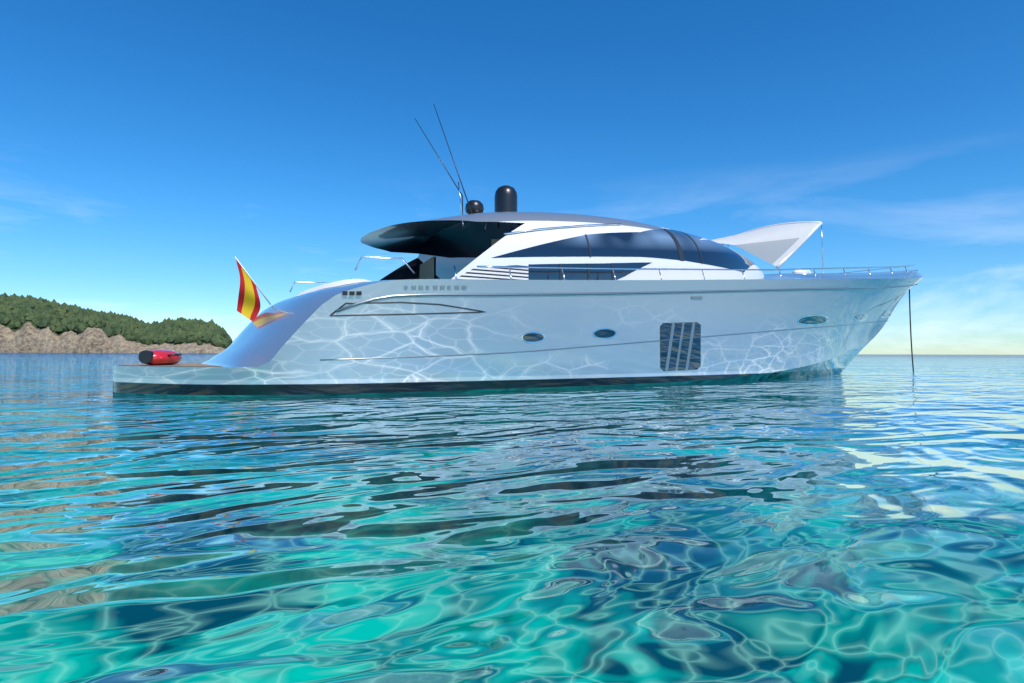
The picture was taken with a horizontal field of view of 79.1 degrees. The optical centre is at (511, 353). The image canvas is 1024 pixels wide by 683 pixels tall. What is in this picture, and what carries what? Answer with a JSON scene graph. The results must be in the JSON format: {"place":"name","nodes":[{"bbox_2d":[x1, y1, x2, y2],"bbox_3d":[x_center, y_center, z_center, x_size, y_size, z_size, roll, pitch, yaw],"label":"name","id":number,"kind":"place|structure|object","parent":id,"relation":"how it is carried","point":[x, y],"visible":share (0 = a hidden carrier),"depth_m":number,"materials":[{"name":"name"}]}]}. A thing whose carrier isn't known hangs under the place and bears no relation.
{"place":"outdoors","nodes":[
{"label":"outdoors","id":0,"kind":"place"},
{"bbox_2d":[0,320,225,352],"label":"headland terrain","id":1,"kind":"structure","parent":0,"point":[28,336],"depth_m":418.73,"materials":[{"name":"beige stone"}]},
{"bbox_2d":[0,293,232,347],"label":"trees","id":2,"kind":"object","parent":1,"relation":"on","point":[16,311],"visible":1,"depth_m":436.35,"materials":[{"name":"green plant"}]},
{"bbox_2d":[0,353,1023,682],"bbox_3d":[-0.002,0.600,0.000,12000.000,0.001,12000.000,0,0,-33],"label":"sea water","id":3,"kind":"structure","parent":0,"point":[860,519],"depth_m":2.09,"materials":[{"name":"teal liquid"}]},
{"bbox_2d":[113,105,923,396],"bbox_3d":[4.343,-1.315,15.430,24.000,6.262,5.460,0,0,-33],"label":"motor yacht","id":4,"kind":"object","parent":3,"relation":"on","point":[505,295],"visible":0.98,"depth_m":10.56,"materials":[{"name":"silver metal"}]},
{"bbox_2d":[0,0,1023,354],"label":"sky","id":5,"kind":"structure","parent":0,"point":[147,147],"materials":[{"name":"blue"}]}
]}

